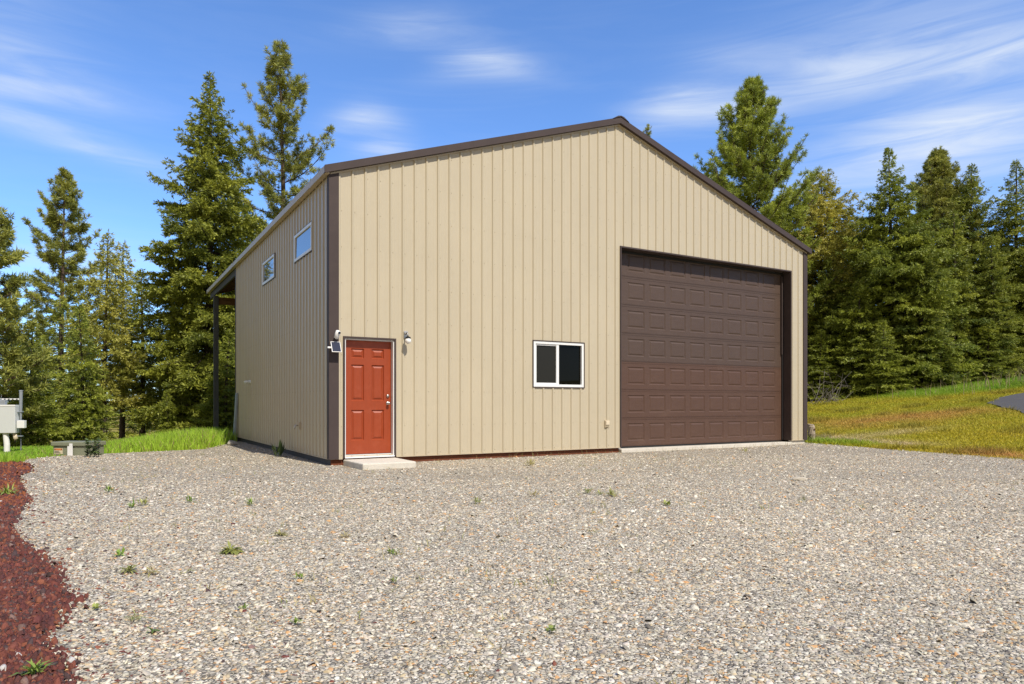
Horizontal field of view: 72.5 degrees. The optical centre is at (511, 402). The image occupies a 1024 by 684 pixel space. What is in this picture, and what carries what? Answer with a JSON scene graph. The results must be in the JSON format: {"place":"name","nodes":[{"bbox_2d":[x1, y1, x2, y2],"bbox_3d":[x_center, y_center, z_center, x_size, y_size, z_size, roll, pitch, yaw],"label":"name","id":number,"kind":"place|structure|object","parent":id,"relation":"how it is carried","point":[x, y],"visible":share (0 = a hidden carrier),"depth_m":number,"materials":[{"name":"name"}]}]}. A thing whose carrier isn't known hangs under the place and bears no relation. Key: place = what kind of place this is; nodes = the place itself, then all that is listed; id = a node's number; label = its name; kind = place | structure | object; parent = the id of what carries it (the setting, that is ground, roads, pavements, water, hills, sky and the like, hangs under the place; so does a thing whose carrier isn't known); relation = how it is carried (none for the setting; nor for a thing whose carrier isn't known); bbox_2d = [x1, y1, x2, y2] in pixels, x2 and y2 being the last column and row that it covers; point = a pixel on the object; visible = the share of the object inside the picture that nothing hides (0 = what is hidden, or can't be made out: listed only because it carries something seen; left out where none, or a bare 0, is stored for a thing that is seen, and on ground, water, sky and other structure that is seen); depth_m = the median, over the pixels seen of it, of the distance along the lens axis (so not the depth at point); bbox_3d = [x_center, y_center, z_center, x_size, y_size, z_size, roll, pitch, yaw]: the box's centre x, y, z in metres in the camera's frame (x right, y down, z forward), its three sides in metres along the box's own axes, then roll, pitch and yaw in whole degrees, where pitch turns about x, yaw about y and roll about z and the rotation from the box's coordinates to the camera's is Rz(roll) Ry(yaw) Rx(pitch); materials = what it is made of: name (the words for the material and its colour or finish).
{"place":"outdoors","nodes":[
{"label":"outdoors","id":0,"kind":"place"},
{"bbox_2d":[0,426,237,461],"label":"grass","id":1,"kind":"structure","parent":0,"point":[191,439],"depth_m":16.32,"materials":[{"name":"green plant"}]},
{"bbox_2d":[0,0,1023,400],"label":"sky","id":2,"kind":"structure","parent":0,"point":[98,90],"materials":[{"name":"blue"}]},
{"bbox_2d":[15,395,1023,683],"bbox_3d":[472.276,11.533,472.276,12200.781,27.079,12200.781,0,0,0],"label":"ground","id":3,"kind":"structure","parent":0,"point":[811,415],"depth_m":19.50,"materials":[{"name":"green plant"}]},
{"bbox_2d":[0,390,25,451],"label":"meter panel","id":4,"kind":"object","parent":3,"relation":"on","point":[10,422],"visible":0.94,"depth_m":15.96,"materials":[{"name":"grey metal"}]},
{"bbox_2d":[0,283,52,443],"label":"fir tree","id":5,"kind":"object","parent":3,"relation":"on","point":[18,344],"visible":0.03,"depth_m":24.98,"materials":[{"name":"green plant"}]},
{"bbox_2d":[0,207,55,416],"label":"pine tree","id":6,"kind":"object","parent":3,"relation":"on","point":[14,312],"visible":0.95,"depth_m":21.69,"materials":[{"name":"green plant"}]},
{"bbox_2d":[0,319,70,447],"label":"fir tree","id":7,"kind":"object","parent":3,"relation":"on","point":[31,437],"visible":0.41,"depth_m":23.42,"materials":[{"name":"green plant"}]},
{"bbox_2d":[0,461,88,683],"bbox_3d":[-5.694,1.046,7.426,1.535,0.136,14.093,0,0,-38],"label":"lava rock","id":8,"kind":"object","parent":3,"relation":"on","point":[18,640],"visible":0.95,"depth_m":3.68,"materials":[{"name":"red gravel"}]},
{"bbox_2d":[0,482,20,494],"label":"weed","id":9,"kind":"object","parent":8,"relation":"on","point":[7,491],"visible":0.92,"depth_m":8.04,"materials":[{"name":"green plant"}]},
{"bbox_2d":[9,653,56,676],"bbox_3d":[-1.849,1.008,2.689,0.157,0.100,0.139,0,0,-41],"label":"weed","id":10,"kind":"object","parent":8,"relation":"on","point":[33,668],"visible":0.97,"depth_m":2.70,"materials":[{"name":"green plant"}]},
{"bbox_2d":[9,166,125,434],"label":"pine tree","id":11,"kind":"object","parent":3,"relation":"on","point":[54,221],"visible":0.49,"depth_m":51.35,"materials":[{"name":"green plant"}]},
{"bbox_2d":[27,298,107,443],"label":"fir tree","id":12,"kind":"object","parent":3,"relation":"on","point":[54,358],"visible":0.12,"depth_m":33.73,"materials":[{"name":"green plant"}]},
{"bbox_2d":[51,441,105,455],"bbox_3d":[-9.020,0.991,14.548,0.860,0.386,0.504,0,0,6],"label":"utility box","id":13,"kind":"object","parent":3,"relation":"on","point":[67,448],"visible":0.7,"depth_m":14.33,"materials":[{"name":"grey metal"}]},
{"bbox_2d":[50,303,121,441],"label":"fir tree","id":14,"kind":"object","parent":3,"relation":"on","point":[85,406],"visible":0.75,"depth_m":24.82,"materials":[{"name":"green plant"}]},
{"bbox_2d":[46,229,153,440],"bbox_3d":[-16.910,-2.053,29.046,3.719,10.398,3.951,0,0,0],"label":"fir tree","id":15,"kind":"object","parent":3,"relation":"on","point":[116,356],"visible":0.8,"depth_m":28.89,"materials":[{"name":"green plant"}]},
{"bbox_2d":[92,390,155,439],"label":"fir tree","id":16,"kind":"object","parent":3,"relation":"on","point":[130,424],"visible":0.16,"depth_m":45.49,"materials":[{"name":"green plant"}]},
{"bbox_2d":[94,241,155,438],"bbox_3d":[-17.896,-1.954,32.234,3.559,11.055,3.608,0,0,33],"label":"fir tree","id":17,"kind":"object","parent":3,"relation":"on","point":[121,418],"visible":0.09,"depth_m":32.00,"materials":[{"name":"green plant"}]},
{"bbox_2d":[107,268,172,436],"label":"fir tree","id":18,"kind":"object","parent":3,"relation":"on","point":[140,389],"visible":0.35,"depth_m":30.80,"materials":[{"name":"green plant"}]},
{"bbox_2d":[133,286,193,426],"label":"fir tree","id":19,"kind":"object","parent":3,"relation":"on","point":[180,355],"visible":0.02,"depth_m":34.67,"materials":[{"name":"green plant"}]},
{"bbox_2d":[151,389,183,433],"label":"fir tree","id":20,"kind":"object","parent":3,"relation":"on","point":[164,424],"visible":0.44,"depth_m":27.91,"materials":[{"name":"green plant"}]},
{"bbox_2d":[145,265,205,431],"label":"fir tree","id":21,"kind":"object","parent":3,"relation":"on","point":[158,421],"depth_m":39.18,"materials":[{"name":"green plant"}]},
{"bbox_2d":[122,70,268,431],"bbox_3d":[-12.973,-5.850,30.076,6.744,16.724,6.805,0,0,-23],"label":"fir tree","id":22,"kind":"object","parent":3,"relation":"on","point":[209,224],"visible":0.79,"depth_m":28.92,"materials":[{"name":"green plant"}]},
{"bbox_2d":[187,328,234,432],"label":"fir tree","id":23,"kind":"object","parent":3,"relation":"on","point":[226,373],"visible":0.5,"depth_m":27.25,"materials":[{"name":"green plant"}]},
{"bbox_2d":[227,440,238,444],"bbox_3d":[-7.116,1.036,17.811,0.285,0.174,0.704,0,0,-19],"label":"rock","id":24,"kind":"object","parent":3,"relation":"on","point":[231,442],"visible":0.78,"depth_m":17.58,"materials":[{"name":"grey stone"}]},
{"bbox_2d":[233,393,237,440],"bbox_3d":[-7.741,0.446,19.544,0.050,1.450,0.180,4,-2,-30],"label":"leaning board","id":25,"kind":"object","parent":3,"relation":"on","point":[235,411],"visible":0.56,"depth_m":19.48,"materials":[{"name":"wood"}]},
{"bbox_2d":[240,199,255,250],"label":"fir tree","id":26,"kind":"object","parent":3,"relation":"on","point":[249,212],"visible":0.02,"depth_m":36.90,"materials":[{"name":"green plant"}]},
{"bbox_2d":[224,39,336,242],"bbox_3d":[-11.477,-7.688,35.875,5.513,21.899,6.003,0,0,21],"label":"pine tree","id":27,"kind":"object","parent":3,"relation":"on","point":[275,63],"visible":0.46,"depth_m":35.24,"materials":[{"name":"green plant"}]},
{"bbox_2d":[206,116,811,464],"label":"garage building","id":28,"kind":"structure","parent":3,"relation":"on","point":[566,290],"depth_m":14.12,"materials":[{"name":"beige metal"}]},
{"bbox_2d":[262,253,275,285],"bbox_3d":[-5.532,-3.035,15.965,0.090,0.550,1.330,0,0,-31],"label":"window","id":29,"kind":"structure","parent":28,"relation":"in","point":[269,265],"depth_m":15.89,"materials":[{"name":"glass"}]},
{"bbox_2d":[293,422,300,429],"bbox_3d":[-4.146,0.440,13.444,0.131,0.140,0.120,0,0,-31],"label":"hose tap","id":30,"kind":"object","parent":28,"relation":"attached to","point":[299,425],"visible":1,"depth_m":13.42,"materials":[{"name":"beige metal"}]},
{"bbox_2d":[294,221,311,262],"bbox_3d":[-3.934,-3.035,13.253,0.090,0.550,1.345,0,0,-31],"label":"window","id":31,"kind":"structure","parent":28,"relation":"in","point":[303,239],"depth_m":13.23,"materials":[{"name":"glass"}]},
{"bbox_2d":[327,342,341,351],"bbox_3d":[-2.975,-0.936,11.679,0.215,0.184,0.142,0,0,-31],"label":"solar panel","id":32,"kind":"object","parent":28,"relation":"attached to","point":[335,347],"visible":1,"depth_m":11.66,"materials":[{"name":"black plastic"}]},
{"bbox_2d":[334,330,340,338],"bbox_3d":[-2.931,-1.144,11.694,0.150,0.154,0.082,0,0,40],"label":"security camera","id":33,"kind":"object","parent":28,"relation":"attached to","point":[337,334],"visible":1,"depth_m":11.66,"materials":[{"name":"white plastic"}]},
{"bbox_2d":[343,336,395,457],"bbox_3d":[-2.491,-0.097,12.145,0.946,2.075,0.180,0,0,-31],"label":"entry door","id":34,"kind":"structure","parent":28,"relation":"in","point":[369,363],"depth_m":12.18,"materials":[{"name":"red paint"}]},
{"bbox_2d":[404,331,410,343],"bbox_3d":[-1.847,-1.157,12.330,0.108,0.237,0.171,0,0,-31],"label":"wall lamp","id":35,"kind":"object","parent":28,"relation":"attached to","point":[407,338],"visible":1,"depth_m":12.28,"materials":[{"name":"silver metal"}]},
{"bbox_2d":[532,340,584,387],"bbox_3d":[0.937,-0.775,14.118,1.260,0.940,0.084,0,0,-31],"label":"window","id":36,"kind":"structure","parent":28,"relation":"in","point":[555,364],"depth_m":14.09,"materials":[{"name":"white plastic"}]},
{"bbox_2d":[604,420,609,427],"bbox_3d":[2.002,0.440,14.692,0.110,0.150,0.054,0,0,-31],"label":"outlet cover","id":37,"kind":"object","parent":28,"relation":"attached to","point":[606,423],"visible":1,"depth_m":14.68,"materials":[{"name":"beige plastic"}]},
{"bbox_2d":[619,246,791,452],"bbox_3d":[4.537,-1.035,16.554,5.540,4.691,0.680,0,0,-31],"label":"garage door","id":38,"kind":"structure","parent":28,"relation":"in","point":[686,311],"depth_m":16.44,"materials":[{"name":"brown metal"}]},
{"bbox_2d":[12,441,1023,683],"bbox_3d":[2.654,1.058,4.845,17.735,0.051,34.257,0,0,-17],"label":"gravel yard","id":39,"kind":"structure","parent":3,"relation":"on","point":[334,661],"depth_m":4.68,"materials":[{"name":"grey gravel"}]},
{"bbox_2d":[83,437,101,456],"bbox_3d":[-8.277,0.868,13.760,0.371,0.406,0.356,0,0,37],"label":"young shrub","id":40,"kind":"object","parent":39,"relation":"on","point":[95,450],"visible":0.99,"depth_m":13.75,"materials":[{"name":"green plant"}]},
{"bbox_2d":[87,603,101,609],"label":"weed","id":41,"kind":"object","parent":39,"relation":"on","point":[95,606],"visible":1,"depth_m":3.56,"materials":[{"name":"green plant"}]},
{"bbox_2d":[112,547,124,555],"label":"weed","id":42,"kind":"object","parent":39,"relation":"on","point":[118,552],"visible":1,"depth_m":4.80,"materials":[{"name":"green plant"}]},
{"bbox_2d":[115,564,137,573],"bbox_3d":[-2.387,1.030,4.366,0.147,0.062,0.167,0,0,0],"label":"weed","id":43,"kind":"object","parent":39,"relation":"on","point":[128,568],"visible":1,"depth_m":4.34,"materials":[{"name":"green plant"}]},
{"bbox_2d":[122,606,148,619],"bbox_3d":[-1.813,1.026,3.375,0.137,0.072,0.128,0,0,-13],"label":"weed","id":44,"kind":"object","parent":39,"relation":"on","point":[132,617],"visible":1,"depth_m":3.38,"materials":[{"name":"green plant"}]},
{"bbox_2d":[136,498,146,504],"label":"weed","id":45,"kind":"object","parent":39,"relation":"on","point":[142,501],"visible":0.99,"depth_m":7.18,"materials":[{"name":"plant"}]},
{"bbox_2d":[139,565,161,576],"bbox_3d":[-2.222,1.029,4.299,0.165,0.076,0.150,0,0,35],"label":"weed","id":46,"kind":"object","parent":39,"relation":"on","point":[150,569],"visible":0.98,"depth_m":4.29,"materials":[{"name":"plant"}]},
{"bbox_2d":[146,627,161,632],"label":"weed","id":47,"kind":"object","parent":39,"relation":"on","point":[152,630],"visible":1,"depth_m":3.20,"materials":[{"name":"green plant"}]},
{"bbox_2d":[219,541,243,554],"bbox_3d":[-1.980,1.020,4.941,0.208,0.096,0.213,0,0,0],"label":"weed","id":48,"kind":"object","parent":39,"relation":"on","point":[235,551],"visible":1,"depth_m":4.91,"materials":[{"name":"green plant"}]},
{"bbox_2d":[244,496,254,504],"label":"weed","id":49,"kind":"object","parent":39,"relation":"on","point":[250,501],"visible":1,"depth_m":7.18,"materials":[{"name":"green plant"}]},
{"bbox_2d":[268,529,288,535],"bbox_3d":[-1.847,1.035,5.571,0.186,0.062,0.181,0,0,0],"label":"weed","id":50,"kind":"object","parent":39,"relation":"on","point":[280,532],"visible":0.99,"depth_m":5.55,"materials":[{"name":"plant"}]},
{"bbox_2d":[271,440,285,455],"bbox_3d":[-4.647,0.876,13.784,0.358,0.361,0.455,0,0,-24],"label":"tall weed","id":51,"kind":"object","parent":39,"relation":"on","point":[280,449],"visible":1,"depth_m":13.71,"materials":[{"name":"green plant"}]},
{"bbox_2d":[287,616,303,623],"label":"weed","id":52,"kind":"object","parent":39,"relation":"on","point":[295,620],"visible":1,"depth_m":3.31,"materials":[{"name":"green plant"}]},
{"bbox_2d":[293,572,304,578],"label":"weed","id":53,"kind":"object","parent":39,"relation":"on","point":[298,575],"visible":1,"depth_m":4.18,"materials":[{"name":"green plant"}]},
{"bbox_2d":[343,458,415,469],"bbox_3d":[-2.210,1.069,11.642,0.934,0.222,0.968,0,0,-31],"label":"doorstep","id":54,"kind":"object","parent":39,"relation":"on","point":[376,463],"visible":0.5,"depth_m":11.34,"materials":[{"name":"concrete"}]},
{"bbox_2d":[546,624,555,630],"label":"weed","id":55,"kind":"object","parent":39,"relation":"on","point":[552,627],"visible":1,"depth_m":3.21,"materials":[{"name":"green plant"}]},
{"bbox_2d":[606,488,617,496],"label":"weed","id":56,"kind":"object","parent":39,"relation":"on","point":[610,493],"visible":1,"depth_m":7.91,"materials":[{"name":"green plant"}]},
{"bbox_2d":[476,440,808,458],"bbox_3d":[3.063,0.995,15.191,10.139,0.160,0.448,0,0,-30],"label":"straw fringe","id":57,"kind":"object","parent":39,"relation":"on","point":[649,450],"visible":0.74,"depth_m":14.77,"materials":[{"name":"beige plant"}]},
{"bbox_2d":[792,477,806,480],"bbox_3d":[3.924,1.045,9.563,0.240,0.073,0.120,0,0,-23],"label":"rock","id":58,"kind":"object","parent":39,"relation":"on","point":[798,478],"visible":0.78,"depth_m":9.51,"materials":[{"name":"white stone"}]},
{"bbox_2d":[642,124,651,136],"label":"pine tree","id":59,"kind":"object","parent":3,"relation":"on","point":[648,133],"visible":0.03,"depth_m":57.83,"materials":[{"name":"green plant"}]},
{"bbox_2d":[693,73,843,375],"bbox_3d":[13.485,-8.995,40.173,10.021,19.590,9.929,0,0,38],"label":"pine tree","id":60,"kind":"object","parent":3,"relation":"on","point":[753,124],"visible":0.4,"depth_m":38.52,"materials":[{"name":"green plant"}]},
{"bbox_2d":[807,424,815,439],"bbox_3d":[7.966,0.891,18.599,0.223,0.679,0.211,0,0,-17],"label":"wooden post","id":61,"kind":"object","parent":3,"relation":"on","point":[811,430],"visible":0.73,"depth_m":18.54,"materials":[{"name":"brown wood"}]},
{"bbox_2d":[807,329,846,400],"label":"fir tree","id":62,"kind":"object","parent":3,"relation":"on","point":[825,365],"visible":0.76,"depth_m":36.71,"materials":[{"name":"green plant"}]},
{"bbox_2d":[807,259,849,394],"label":"fir tree","id":63,"kind":"object","parent":3,"relation":"on","point":[818,312],"visible":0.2,"depth_m":38.65,"materials":[{"name":"green plant"}]},
{"bbox_2d":[807,369,852,403],"bbox_3d":[15.242,-0.823,33.822,3.400,1.855,2.458,0,0,-22],"label":"dead brush","id":64,"kind":"object","parent":3,"relation":"on","point":[822,396],"visible":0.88,"depth_m":33.99,"materials":[{"name":"plant"}]},
{"bbox_2d":[788,168,885,377],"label":"fir tree","id":65,"kind":"object","parent":3,"relation":"on","point":[831,241],"visible":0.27,"depth_m":40.64,"materials":[{"name":"green plant"}]},
{"bbox_2d":[824,279,895,400],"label":"fir tree","id":66,"kind":"object","parent":3,"relation":"on","point":[852,346],"visible":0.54,"depth_m":36.15,"materials":[{"name":"green plant"}]},
{"bbox_2d":[853,319,917,394],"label":"fir tree","id":67,"kind":"object","parent":3,"relation":"on","point":[892,373],"visible":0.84,"depth_m":34.55,"materials":[{"name":"green plant"}]},
{"bbox_2d":[808,147,982,395],"bbox_3d":[20.049,-6.741,37.127,8.323,13.900,8.184,0,0,16],"label":"fir tree","id":68,"kind":"object","parent":3,"relation":"on","point":[881,277],"visible":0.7,"depth_m":35.91,"materials":[{"name":"green plant"}]},
{"bbox_2d":[805,374,1023,460],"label":"lawn grass","id":69,"kind":"structure","parent":3,"relation":"on","point":[885,405],"depth_m":21.24,"materials":[{"name":"green plant"}]},
{"bbox_2d":[877,367,1023,399],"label":"dry grass","id":70,"kind":"structure","parent":69,"relation":"on","point":[986,381],"depth_m":30.96,"materials":[{"name":"plant"}]},
{"bbox_2d":[886,219,965,388],"bbox_3d":[20.930,-4.815,35.820,4.194,9.296,4.377,0,0,22],"label":"fir tree","id":71,"kind":"object","parent":3,"relation":"on","point":[933,332],"visible":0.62,"depth_m":34.97,"materials":[{"name":"green plant"}]},
{"bbox_2d":[892,146,989,331],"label":"pine tree","id":72,"kind":"object","parent":3,"relation":"on","point":[937,176],"visible":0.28,"depth_m":41.00,"materials":[{"name":"green plant"}]},
{"bbox_2d":[915,324,967,387],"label":"fir tree","id":73,"kind":"object","parent":3,"relation":"on","point":[951,361],"visible":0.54,"depth_m":34.79,"materials":[{"name":"green plant"}]},
{"bbox_2d":[935,210,1003,383],"bbox_3d":[23.633,-5.447,37.526,4.713,10.011,4.517,0,0,37],"label":"fir tree","id":74,"kind":"object","parent":3,"relation":"on","point":[962,324],"visible":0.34,"depth_m":36.94,"materials":[{"name":"green plant"}]},
{"bbox_2d":[924,163,1023,375],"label":"fir tree","id":75,"kind":"object","parent":3,"relation":"on","point":[977,247],"visible":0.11,"depth_m":39.38,"materials":[{"name":"green plant"}]},
{"bbox_2d":[964,320,1012,381],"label":"fir tree","id":76,"kind":"object","parent":3,"relation":"on","point":[984,361],"visible":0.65,"depth_m":35.93,"materials":[{"name":"green plant"}]},
{"bbox_2d":[960,234,1023,378],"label":"fir tree","id":77,"kind":"object","parent":3,"relation":"on","point":[998,312],"visible":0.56,"depth_m":36.65,"materials":[{"name":"green plant"}]},
{"bbox_2d":[971,159,1023,369],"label":"fir tree","id":78,"kind":"object","parent":3,"relation":"on","point":[1017,220],"visible":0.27,"depth_m":38.75,"materials":[{"name":"green plant"}]},
{"bbox_2d":[999,261,1023,373],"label":"fir tree","id":79,"kind":"object","parent":3,"relation":"on","point":[1022,336],"visible":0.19,"depth_m":37.81,"materials":[{"name":"green plant"}]},
{"bbox_2d":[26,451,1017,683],"bbox_3d":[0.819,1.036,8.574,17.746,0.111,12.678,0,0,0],"label":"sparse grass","id":80,"kind":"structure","parent":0,"point":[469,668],"depth_m":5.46,"materials":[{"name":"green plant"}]},
{"bbox_2d":[988,393,1023,412],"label":"road","id":81,"kind":"structure","parent":0,"point":[1016,401],"depth_m":23.67,"materials":[{"name":"grey asphalt"}]}
]}

